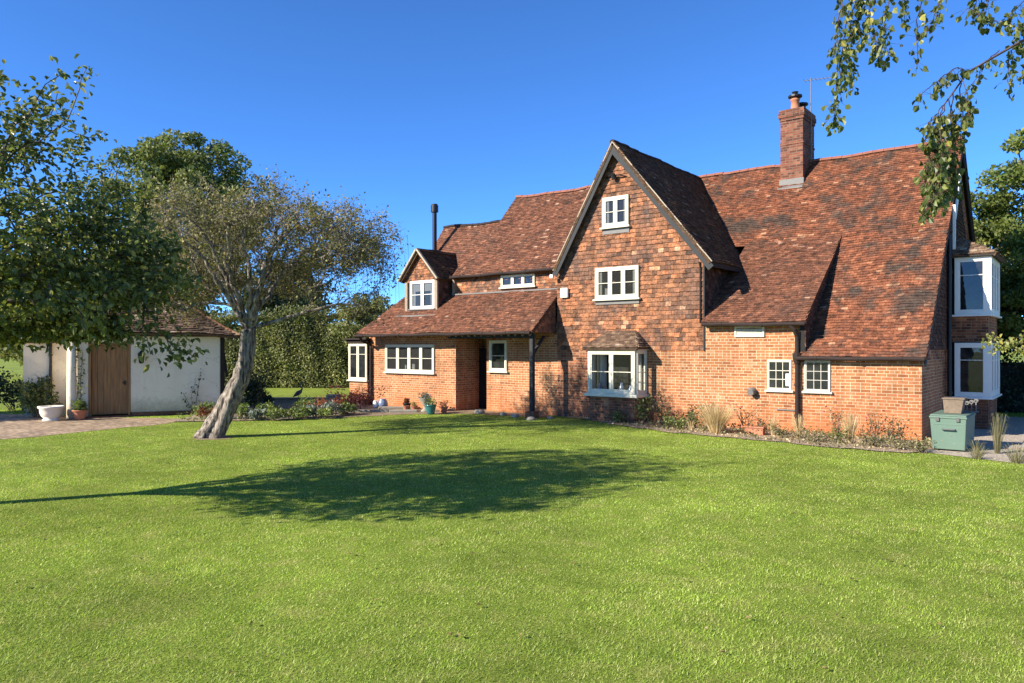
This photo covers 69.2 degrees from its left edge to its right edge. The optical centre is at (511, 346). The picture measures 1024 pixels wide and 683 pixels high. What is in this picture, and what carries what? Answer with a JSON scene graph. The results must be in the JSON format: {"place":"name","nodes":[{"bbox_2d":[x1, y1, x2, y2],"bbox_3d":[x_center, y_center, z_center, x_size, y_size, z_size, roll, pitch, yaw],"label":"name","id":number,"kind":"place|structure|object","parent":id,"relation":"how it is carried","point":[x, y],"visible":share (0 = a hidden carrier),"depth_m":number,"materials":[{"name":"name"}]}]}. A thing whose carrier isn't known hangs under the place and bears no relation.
{"place":"outdoors","nodes":[
{"label":"outdoors","id":0,"kind":"place"},
{"bbox_2d":[0,413,180,438],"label":"paving","id":1,"kind":"structure","parent":0,"point":[16,426],"depth_m":22.54,"materials":[{"name":"stone"}]},
{"bbox_2d":[14,375,62,416],"bbox_3d":[-15.871,1.678,24.911,1.441,1.443,1.251,0,0,-25],"label":"dark shrub","id":2,"kind":"object","parent":1,"relation":"on","point":[28,397],"visible":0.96,"depth_m":24.81,"materials":[{"name":"green plant"}]},
{"bbox_2d":[37,405,64,420],"bbox_3d":[-14.750,2.125,23.750,0.760,0.470,0.760,0,0,38],"label":"garden urn","id":3,"kind":"object","parent":1,"relation":"on","point":[50,412],"visible":1,"depth_m":23.54,"materials":[{"name":"ceramic"}]},
{"bbox_2d":[71,399,88,419],"bbox_3d":[-13.961,2.013,23.943,0.488,0.694,0.532,0,0,38],"label":"garden pot","id":4,"kind":"object","parent":1,"relation":"on","point":[79,410],"visible":1,"depth_m":23.84,"materials":[{"name":"ceramic"}]},
{"bbox_2d":[192,435,235,439],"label":"bare ground","id":5,"kind":"structure","parent":0,"point":[226,436],"depth_m":19.10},
{"bbox_2d":[245,402,547,417],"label":"terrace","id":6,"kind":"structure","parent":0,"point":[369,406],"depth_m":26.62,"materials":[{"name":"beige stone"}]},
{"bbox_2d":[293,382,304,398],"bbox_3d":[-8.916,1.912,31.183,0.596,0.897,0.196,0,0,11],"label":"heron statue","id":7,"kind":"object","parent":6,"relation":"on","point":[298,393],"visible":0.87,"depth_m":31.16,"materials":[{"name":"metal"}]},
{"bbox_2d":[325,384,384,408],"bbox_3d":[-5.637,1.874,26.867,1.875,1.050,2.028,0,0,38],"label":"red maple","id":8,"kind":"object","parent":6,"relation":"on","point":[360,399],"visible":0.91,"depth_m":26.68,"materials":[{"name":"brown plant"}]},
{"bbox_2d":[378,399,387,406],"bbox_3d":[-4.980,2.180,28.600,0.400,0.360,0.394,0,0,38],"label":"garden pot","id":9,"kind":"object","parent":6,"relation":"on","point":[382,402],"visible":0.86,"depth_m":28.45,"materials":[{"name":"grey ceramic"}]},
{"bbox_2d":[403,398,410,408],"bbox_3d":[-3.950,2.125,27.900,0.313,0.470,0.318,0,0,8],"label":"garden pot","id":10,"kind":"object","parent":6,"relation":"on","point":[406,401],"visible":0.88,"depth_m":27.83,"materials":[{"name":"brown ceramic"}]},
{"bbox_2d":[410,401,417,408],"bbox_3d":[-3.605,2.144,27.311,0.296,0.433,0.323,0,0,38],"label":"garden pot","id":11,"kind":"object","parent":6,"relation":"on","point":[414,405],"visible":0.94,"depth_m":27.24,"materials":[{"name":"ceramic"}]},
{"bbox_2d":[418,392,431,411],"bbox_3d":[-3.134,1.987,27.032,0.514,0.746,0.563,0,0,38],"label":"garden pot","id":12,"kind":"object","parent":6,"relation":"on","point":[422,398],"visible":0.77,"depth_m":26.89,"materials":[{"name":"stone"}]},
{"bbox_2d":[437,400,448,412],"bbox_3d":[-2.428,2.109,26.486,0.455,0.501,0.456,0,0,38],"label":"garden pot","id":13,"kind":"object","parent":6,"relation":"on","point":[443,409],"visible":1,"depth_m":26.41,"materials":[{"name":"ceramic"}]},
{"bbox_2d":[474,409,484,413],"bbox_3d":[-1.136,2.307,26.309,0.385,0.196,0.403,0,0,38],"label":"loose stone","id":14,"kind":"object","parent":6,"relation":"on","point":[479,411],"visible":0.89,"depth_m":26.16,"materials":[{"name":"stone"}]},
{"bbox_2d":[0,350,1023,682],"bbox_3d":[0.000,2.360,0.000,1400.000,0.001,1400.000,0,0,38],"label":"ground","id":15,"kind":"structure","parent":0,"point":[308,550],"depth_m":8.28,"materials":[{"name":"green plant"}]},
{"bbox_2d":[0,366,22,410],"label":"dark shrub","id":16,"kind":"object","parent":15,"relation":"on","point":[5,388],"visible":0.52,"depth_m":26.94,"materials":[{"name":"green plant"}]},
{"bbox_2d":[0,308,22,361],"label":"garden tree","id":17,"kind":"object","parent":15,"relation":"on","point":[6,352],"visible":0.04,"depth_m":60.86,"materials":[{"name":"green plant"}]},
{"bbox_2d":[14,343,22,365],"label":"garden tree","id":18,"kind":"object","parent":15,"relation":"on","point":[20,362],"depth_m":53.40,"materials":[{"name":"green plant"}]},
{"bbox_2d":[0,53,209,376],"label":"apple tree","id":19,"kind":"object","parent":15,"relation":"on","point":[38,301],"visible":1,"depth_m":10.09,"materials":[{"name":"green plant"}]},
{"bbox_2d":[23,298,240,418],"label":"outbuilding","id":20,"kind":"structure","parent":15,"relation":"on","point":[117,380],"depth_m":25.38,"materials":[{"name":"white paint"}]},
{"bbox_2d":[73,348,88,399],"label":"climbing plant","id":21,"kind":"object","parent":20,"relation":"attached to","point":[81,375],"visible":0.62,"depth_m":24.41,"materials":[{"name":"green plant"}]},
{"bbox_2d":[92,345,127,414],"bbox_3d":[-13.523,1.100,24.955,1.081,2.320,0.115,0,0,-24],"label":"door","id":22,"kind":"structure","parent":20,"relation":"in","point":[109,369],"depth_m":24.97,"materials":[{"name":"brown wood"}]},
{"bbox_2d":[138,350,143,363],"bbox_3d":[-12.555,0.292,25.102,0.302,0.535,0.209,0,0,38],"label":"wall lantern","id":23,"kind":"object","parent":20,"relation":"attached to","point":[140,354],"depth_m":25.04,"materials":[{"name":"black metal"}]},
{"bbox_2d":[75,128,277,303],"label":"oak tree","id":24,"kind":"object","parent":15,"relation":"on","point":[156,153],"visible":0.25,"depth_m":49.50,"materials":[{"name":"green plant"}]},
{"bbox_2d":[181,372,203,414],"bbox_3d":[-11.115,1.650,25.807,0.707,1.796,0.422,0,0,-33],"label":"shrub","id":25,"kind":"object","parent":15,"relation":"on","point":[199,379],"visible":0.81,"depth_m":25.79,"materials":[{"name":"green plant"}]},
{"bbox_2d":[189,302,234,324],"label":"garden tree","id":26,"kind":"object","parent":15,"relation":"on","point":[207,311],"depth_m":58.92,"materials":[{"name":"green plant"}]},
{"bbox_2d":[82,164,421,438],"bbox_3d":[-6.941,-1.124,19.368,8.216,7.642,7.916,0,0,38],"label":"thorn tree","id":27,"kind":"object","parent":15,"relation":"on","point":[230,281],"visible":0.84,"depth_m":19.22,"materials":[{"name":"green plant"}]},
{"bbox_2d":[246,390,273,403],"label":"dark shrub","id":28,"kind":"object","parent":15,"relation":"on","point":[265,398],"visible":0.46,"depth_m":30.67,"materials":[{"name":"green plant"}]},
{"bbox_2d":[173,410,350,420],"bbox_3d":[-8.299,2.334,25.675,5.501,0.001,4.256,0,0,-6],"label":"flower bed","id":29,"kind":"object","parent":15,"relation":"on","point":[280,418],"visible":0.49,"depth_m":24.57,"materials":[{"name":"green plant"}]},
{"bbox_2d":[192,401,215,416],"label":"border plant","id":30,"kind":"object","parent":29,"relation":"on","point":[209,405],"visible":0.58,"depth_m":24.29,"materials":[{"name":"green plant"}]},
{"bbox_2d":[195,406,213,416],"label":"border plant","id":31,"kind":"object","parent":29,"relation":"on","point":[204,411],"visible":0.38,"depth_m":23.73,"materials":[{"name":"brown plant"}]},
{"bbox_2d":[235,402,251,418],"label":"border plant","id":32,"kind":"object","parent":29,"relation":"on","point":[241,408],"visible":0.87,"depth_m":23.93,"materials":[{"name":"green plant"}]},
{"bbox_2d":[244,406,267,420],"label":"border plant","id":33,"kind":"object","parent":29,"relation":"on","point":[254,413],"visible":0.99,"depth_m":23.74,"materials":[{"name":"green plant"}]},
{"bbox_2d":[243,368,270,408],"bbox_3d":[-9.351,1.569,26.998,1.090,1.651,1.029,0,0,38],"label":"dark shrub","id":34,"kind":"object","parent":29,"relation":"on","point":[255,388],"visible":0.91,"depth_m":26.88,"materials":[{"name":"green plant"}]},
{"bbox_2d":[176,405,352,421],"bbox_3d":[-8.300,2.251,25.656,5.492,0.371,4.212,0,0,-6],"label":"ground cover","id":35,"kind":"object","parent":29,"relation":"on","point":[245,418],"visible":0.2,"depth_m":24.07,"materials":[{"name":"green plant"}]},
{"bbox_2d":[255,400,279,417],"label":"border plant","id":36,"kind":"object","parent":29,"relation":"on","point":[268,405],"visible":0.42,"depth_m":24.38,"materials":[{"name":"green plant"}]},
{"bbox_2d":[265,406,296,419],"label":"border plant","id":37,"kind":"object","parent":29,"relation":"on","point":[275,412],"visible":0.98,"depth_m":23.78,"materials":[{"name":"green plant"}]},
{"bbox_2d":[284,407,314,419],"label":"border plant","id":38,"kind":"object","parent":29,"relation":"on","point":[301,412],"visible":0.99,"depth_m":24.04,"materials":[{"name":"green plant"}]},
{"bbox_2d":[288,406,310,418],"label":"border plant","id":39,"kind":"object","parent":29,"relation":"on","point":[294,416],"visible":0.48,"depth_m":24.28,"materials":[{"name":"green plant"}]},
{"bbox_2d":[289,396,316,408],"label":"border plant","id":40,"kind":"object","parent":29,"relation":"on","point":[301,404],"visible":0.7,"depth_m":25.96,"materials":[{"name":"green plant"}]},
{"bbox_2d":[297,403,325,417],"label":"border plant","id":41,"kind":"object","parent":29,"relation":"on","point":[313,408],"visible":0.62,"depth_m":24.62,"materials":[{"name":"green plant"}]},
{"bbox_2d":[304,395,328,408],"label":"border plant","id":42,"kind":"object","parent":29,"relation":"on","point":[320,402],"visible":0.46,"depth_m":25.66,"materials":[{"name":"brown plant"}]},
{"bbox_2d":[316,406,331,418],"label":"border plant","id":43,"kind":"object","parent":29,"relation":"on","point":[325,412],"visible":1,"depth_m":24.35,"materials":[{"name":"green plant"}]},
{"bbox_2d":[322,400,343,415],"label":"border plant","id":44,"kind":"object","parent":29,"relation":"on","point":[336,406],"visible":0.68,"depth_m":25.15,"materials":[{"name":"green plant"}]},
{"bbox_2d":[325,398,342,412],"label":"border plant","id":45,"kind":"object","parent":29,"relation":"on","point":[336,401],"visible":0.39,"depth_m":25.65,"materials":[{"name":"brown plant"}]},
{"bbox_2d":[337,400,357,414],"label":"border plant","id":46,"kind":"object","parent":29,"relation":"on","point":[347,406],"visible":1,"depth_m":25.53,"materials":[{"name":"green plant"}]},
{"bbox_2d":[241,397,326,401],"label":"garden wall","id":47,"kind":"structure","parent":15,"relation":"on","point":[285,399],"depth_m":31.60,"materials":[{"name":"stone"}]},
{"bbox_2d":[240,258,336,324],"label":"fir tree","id":48,"kind":"object","parent":15,"relation":"on","point":[277,302],"visible":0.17,"depth_m":48.27,"materials":[{"name":"green plant"}]},
{"bbox_2d":[211,302,379,387],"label":"hedge","id":49,"kind":"object","parent":15,"relation":"on","point":[294,355],"visible":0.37,"depth_m":42.85,"materials":[{"name":"green plant"}]},
{"bbox_2d":[326,394,341,400],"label":"stone block","id":50,"kind":"structure","parent":15,"relation":"on","point":[328,396],"depth_m":28.82,"materials":[{"name":"stone"}]},
{"bbox_2d":[328,292,395,347],"bbox_3d":[-7.120,-0.092,35.910,4.284,5.304,3.646,0,0,38],"label":"olive tree","id":51,"kind":"object","parent":15,"relation":"on","point":[344,329],"visible":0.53,"depth_m":35.18,"materials":[{"name":"green plant"}]},
{"bbox_2d":[347,409,388,411],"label":"edging slab","id":52,"kind":"structure","parent":15,"relation":"on","point":[372,410],"depth_m":26.77,"materials":[{"name":"stone"}]},
{"bbox_2d":[378,406,417,408],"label":"edging slab","id":53,"kind":"structure","parent":15,"relation":"on","point":[390,407],"depth_m":28.11,"materials":[{"name":"stone"}]},
{"bbox_2d":[389,409,416,412],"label":"edging slab","id":54,"kind":"structure","parent":15,"relation":"on","point":[403,410],"depth_m":26.63,"materials":[{"name":"stone"}]},
{"bbox_2d":[424,397,436,414],"bbox_3d":[-2.864,2.058,25.996,0.511,0.604,0.524,0,0,-35],"label":"garden pot","id":55,"kind":"object","parent":15,"relation":"on","point":[430,406],"visible":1,"depth_m":25.89,"materials":[{"name":"teal ceramic"}]},
{"bbox_2d":[8,425,1001,673],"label":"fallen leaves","id":56,"kind":"object","parent":15,"relation":"on","point":[706,627],"visible":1,"depth_m":8.15,"materials":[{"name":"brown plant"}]},
{"bbox_2d":[343,76,1006,439],"bbox_3d":[5.592,-3.490,28.785,22.497,12.100,13.361,0,0,38],"label":"farmhouse","id":57,"kind":"object","parent":15,"relation":"on","point":[800,280],"visible":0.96,"depth_m":23.39,"materials":[{"name":"orange brick"}]},
{"bbox_2d":[347,344,368,381],"bbox_3d":[-6.374,0.637,30.621,1.260,1.555,0.120,0,0,38],"label":"window","id":58,"kind":"structure","parent":57,"relation":"in","point":[357,353],"depth_m":30.60,"materials":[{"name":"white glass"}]},
{"bbox_2d":[383,344,435,373],"bbox_3d":[-4.007,0.467,28.841,2.820,1.135,0.140,0,0,38],"label":"window","id":59,"kind":"structure","parent":57,"relation":"in","point":[399,358],"depth_m":28.81,"materials":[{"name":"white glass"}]},
{"bbox_2d":[479,349,486,408],"bbox_3d":[-0.875,1.210,28.257,1.000,2.300,0.133,0,0,38],"label":"door","id":60,"kind":"structure","parent":57,"relation":"in","point":[482,352],"depth_m":28.43,"materials":[{"name":"black wood"}]},
{"bbox_2d":[487,340,508,372],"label":"window","id":61,"kind":"structure","parent":57,"relation":"in","point":[498,349],"depth_m":27.05,"materials":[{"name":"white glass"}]},
{"bbox_2d":[499,274,536,288],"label":"window","id":62,"kind":"structure","parent":57,"relation":"in","point":[513,281],"depth_m":26.98,"materials":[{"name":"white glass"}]},
{"bbox_2d":[600,194,630,229],"bbox_3d":[3.318,-4.337,23.878,1.090,1.025,0.130,0,0,38],"label":"window","id":63,"kind":"structure","parent":57,"relation":"in","point":[615,209],"depth_m":23.86,"materials":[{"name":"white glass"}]},
{"bbox_2d":[582,330,650,422],"bbox_3d":[3.287,1.018,23.480,2.068,3.083,0.913,0,0,38],"label":"bay window","id":64,"kind":"structure","parent":57,"relation":"in","point":[615,358],"depth_m":23.34,"materials":[{"name":"white wood"}]},
{"bbox_2d":[593,265,640,300],"bbox_3d":[3.353,-2.043,23.850,1.720,1.075,0.130,0,0,38],"label":"window","id":65,"kind":"structure","parent":57,"relation":"in","point":[625,286],"depth_m":23.85,"materials":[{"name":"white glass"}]},
{"bbox_2d":[734,326,764,336],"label":"vent window","id":66,"kind":"structure","parent":57,"relation":"in","point":[737,332],"depth_m":21.21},
{"bbox_2d":[764,360,793,392],"bbox_3d":[7.441,0.807,20.676,0.790,0.895,0.105,0,0,38],"label":"window","id":67,"kind":"structure","parent":57,"relation":"in","point":[777,370],"depth_m":20.69,"materials":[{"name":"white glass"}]},
{"bbox_2d":[802,360,832,393],"bbox_3d":[8.241,0.807,20.044,0.790,0.895,0.105,0,0,38],"label":"window","id":68,"kind":"structure","parent":57,"relation":"in","point":[817,373],"depth_m":20.05,"materials":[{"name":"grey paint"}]},
{"bbox_2d":[952,234,1006,428],"bbox_3d":[13.987,-0.402,22.320,1.308,5.923,2.830,0,0,38],"label":"bay window","id":69,"kind":"structure","parent":57,"relation":"in","point":[975,267],"depth_m":21.43,"materials":[{"name":"white wood"}]},
{"bbox_2d":[565,416,931,452],"bbox_3d":[5.479,2.338,20.908,11.648,0.001,3.209,0,0,38],"label":"flower bed","id":70,"kind":"object","parent":15,"relation":"on","point":[796,441],"visible":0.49,"depth_m":19.17,"materials":[{"name":"soil"}]},
{"bbox_2d":[609,409,628,422],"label":"border plant","id":71,"kind":"object","parent":70,"relation":"on","point":[617,414],"visible":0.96,"depth_m":22.86,"materials":[{"name":"green plant"}]},
{"bbox_2d":[634,393,655,424],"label":"rose bush","id":72,"kind":"object","parent":70,"relation":"on","point":[641,410],"visible":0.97,"depth_m":22.27,"materials":[{"name":"green plant"}]},
{"bbox_2d":[649,390,670,425],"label":"rose bush","id":73,"kind":"object","parent":70,"relation":"on","point":[658,411],"visible":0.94,"depth_m":21.86,"materials":[{"name":"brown plant"}]},
{"bbox_2d":[660,409,680,427],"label":"border plant","id":74,"kind":"object","parent":70,"relation":"on","point":[668,424],"visible":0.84,"depth_m":21.41,"materials":[{"name":"green plant"}]},
{"bbox_2d":[664,411,689,428],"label":"border plant","id":75,"kind":"object","parent":70,"relation":"on","point":[679,423],"visible":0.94,"depth_m":21.05,"materials":[{"name":"green plant"}]},
{"bbox_2d":[686,421,695,429],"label":"ornamental grass","id":76,"kind":"object","parent":70,"relation":"on","point":[690,425],"depth_m":20.85,"materials":[{"name":"plant"}]},
{"bbox_2d":[685,402,711,429],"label":"rose bush","id":77,"kind":"object","parent":70,"relation":"on","point":[693,416],"visible":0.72,"depth_m":20.98,"materials":[{"name":"green plant"}]},
{"bbox_2d":[688,402,739,433],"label":"ornamental grass","id":78,"kind":"object","parent":70,"relation":"on","point":[714,420],"depth_m":20.08,"materials":[{"name":"beige plant"}]},
{"bbox_2d":[730,403,764,429],"bbox_3d":[6.441,1.897,20.314,1.086,0.974,0.565,0,0,38],"label":"rose bush","id":79,"kind":"object","parent":70,"relation":"on","point":[740,407],"visible":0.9,"depth_m":20.34,"materials":[{"name":"brown plant"}]},
{"bbox_2d":[563,410,932,450],"bbox_3d":[5.506,2.231,20.838,11.419,0.418,3.216,0,0,38],"label":"ground cover","id":80,"kind":"object","parent":70,"relation":"on","point":[730,430],"visible":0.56,"depth_m":19.39,"materials":[{"name":"green plant"}]},
{"bbox_2d":[562,416,937,452],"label":"dead leaves","id":81,"kind":"object","parent":70,"relation":"on","point":[773,435],"visible":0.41,"depth_m":19.18,"materials":[{"name":"brown plant"}]},
{"bbox_2d":[743,425,766,434],"bbox_3d":[6.497,2.250,19.844,0.560,0.260,0.260,0,0,38],"label":"terracotta trough","id":82,"kind":"object","parent":70,"relation":"on","point":[755,428],"visible":0.77,"depth_m":19.74,"materials":[{"name":"orange ceramic"}]},
{"bbox_2d":[746,414,771,430],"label":"rose bush","id":83,"kind":"object","parent":70,"relation":"on","point":[759,424],"visible":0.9,"depth_m":19.75,"materials":[{"name":"brown plant"}]},
{"bbox_2d":[767,415,778,434],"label":"ornamental grass","id":84,"kind":"object","parent":70,"relation":"on","point":[775,420],"depth_m":19.60,"materials":[{"name":"plant"}]},
{"bbox_2d":[765,420,811,437],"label":"border plant","id":85,"kind":"object","parent":70,"relation":"on","point":[779,433],"visible":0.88,"depth_m":19.13,"materials":[{"name":"green plant"}]},
{"bbox_2d":[788,415,807,437],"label":"ornamental grass","id":86,"kind":"object","parent":70,"relation":"on","point":[799,425],"depth_m":19.10,"materials":[{"name":"beige plant"}]},
{"bbox_2d":[790,426,833,441],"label":"weed clump","id":87,"kind":"object","parent":70,"relation":"on","point":[817,436],"visible":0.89,"depth_m":18.32,"materials":[{"name":"green plant"}]},
{"bbox_2d":[820,425,847,444],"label":"border plant","id":88,"kind":"object","parent":70,"relation":"on","point":[838,434],"visible":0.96,"depth_m":18.03,"materials":[{"name":"green plant"}]},
{"bbox_2d":[822,404,848,436],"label":"rose bush","id":89,"kind":"object","parent":70,"relation":"on","point":[838,427],"visible":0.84,"depth_m":18.88,"materials":[{"name":"brown plant"}]},
{"bbox_2d":[840,411,860,442],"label":"ornamental grass","id":90,"kind":"object","parent":70,"relation":"on","point":[849,428],"depth_m":18.05,"materials":[{"name":"beige plant"}]},
{"bbox_2d":[858,432,888,446],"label":"weed clump","id":91,"kind":"object","parent":70,"relation":"on","point":[873,443],"visible":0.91,"depth_m":17.39,"materials":[{"name":"green plant"}]},
{"bbox_2d":[860,410,890,441],"bbox_3d":[8.844,1.955,18.064,0.672,0.857,0.397,0,0,27],"label":"rose bush","id":92,"kind":"object","parent":70,"relation":"on","point":[875,427],"visible":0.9,"depth_m":18.06,"materials":[{"name":"brown plant"}]},
{"bbox_2d":[883,415,909,444],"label":"rose bush","id":93,"kind":"object","parent":70,"relation":"on","point":[898,433],"visible":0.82,"depth_m":17.59,"materials":[{"name":"brown plant"}]},
{"bbox_2d":[877,433,917,449],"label":"weed clump","id":94,"kind":"object","parent":70,"relation":"on","point":[891,439],"visible":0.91,"depth_m":16.98,"materials":[{"name":"green plant"}]},
{"bbox_2d":[880,417,916,441],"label":"border plant","id":95,"kind":"object","parent":70,"relation":"on","point":[890,432],"visible":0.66,"depth_m":18.01,"materials":[{"name":"brown plant"}]},
{"bbox_2d":[821,0,1023,357],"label":"birch tree","id":96,"kind":"object","parent":15,"relation":"on","point":[945,165],"visible":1,"depth_m":4.48,"materials":[{"name":"green plant"}]},
{"bbox_2d":[905,436,942,453],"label":"weed clump","id":97,"kind":"object","parent":15,"relation":"on","point":[923,446],"visible":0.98,"depth_m":16.51,"materials":[{"name":"green plant"}]},
{"bbox_2d":[966,446,994,459],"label":"wispy plant","id":98,"kind":"object","parent":15,"relation":"on","point":[979,455],"visible":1,"depth_m":15.57,"materials":[{"name":"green plant"}]},
{"bbox_2d":[970,127,1023,355],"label":"lime tree","id":99,"kind":"object","parent":15,"relation":"on","point":[998,226],"visible":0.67,"depth_m":27.27,"materials":[{"name":"green plant"}]},
{"bbox_2d":[997,296,1018,358],"bbox_3d":[17.531,-0.156,29.642,4.814,5.432,4.280,0,0,38],"label":"hazel tree","id":100,"kind":"object","parent":15,"relation":"on","point":[1004,331],"depth_m":28.28,"materials":[{"name":"green plant"}]},
{"bbox_2d":[997,332,1023,412],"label":"hedge","id":101,"kind":"object","parent":15,"relation":"on","point":[1010,398],"visible":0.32,"depth_m":26.72,"materials":[{"name":"green plant"}]},
{"bbox_2d":[0,0,1023,324],"label":"sky","id":102,"kind":"structure","parent":0,"point":[466,108],"materials":[{"name":"blue"}]},
{"bbox_2d":[964,399,978,411],"bbox_3d":[10.832,1.374,17.503,0.306,0.316,0.160,0,0,38],"label":"garden ornament","id":103,"kind":"object","parent":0,"point":[972,401],"visible":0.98,"depth_m":17.48,"materials":[{"name":"metal"}]},
{"bbox_2d":[924,416,1023,463],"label":"gravel path","id":104,"kind":"structure","parent":0,"point":[1009,437],"depth_m":18.27,"materials":[{"name":"beige gravel"}]},
{"bbox_2d":[929,410,975,450],"bbox_3d":[10.297,1.927,17.330,0.750,0.785,1.595,0,0,38],"label":"storage box","id":105,"kind":"object","parent":104,"relation":"on","point":[952,431],"visible":0.9,"depth_m":16.80,"materials":[{"name":"green paint"}]},
{"bbox_2d":[942,397,966,413],"bbox_3d":[10.290,1.355,17.257,0.460,0.355,0.440,0,0,38],"label":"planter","id":106,"kind":"object","parent":105,"relation":"on","point":[955,405],"visible":1,"depth_m":17.11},
{"bbox_2d":[967,440,984,453],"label":"wispy plant","id":107,"kind":"object","parent":104,"relation":"on","point":[976,448],"visible":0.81,"depth_m":16.34,"materials":[{"name":"green plant"}]},
{"bbox_2d":[984,413,1011,453],"bbox_3d":[10.729,1.893,16.373,0.556,0.933,0.583,0,0,38],"label":"wispy plant","id":108,"kind":"object","parent":104,"relation":"on","point":[997,439],"visible":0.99,"depth_m":16.35,"materials":[{"name":"beige plant"}]},
{"bbox_2d":[998,442,1023,463],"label":"wispy plant","id":109,"kind":"object","parent":104,"relation":"on","point":[1017,457],"visible":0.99,"depth_m":15.09,"materials":[{"name":"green plant"}]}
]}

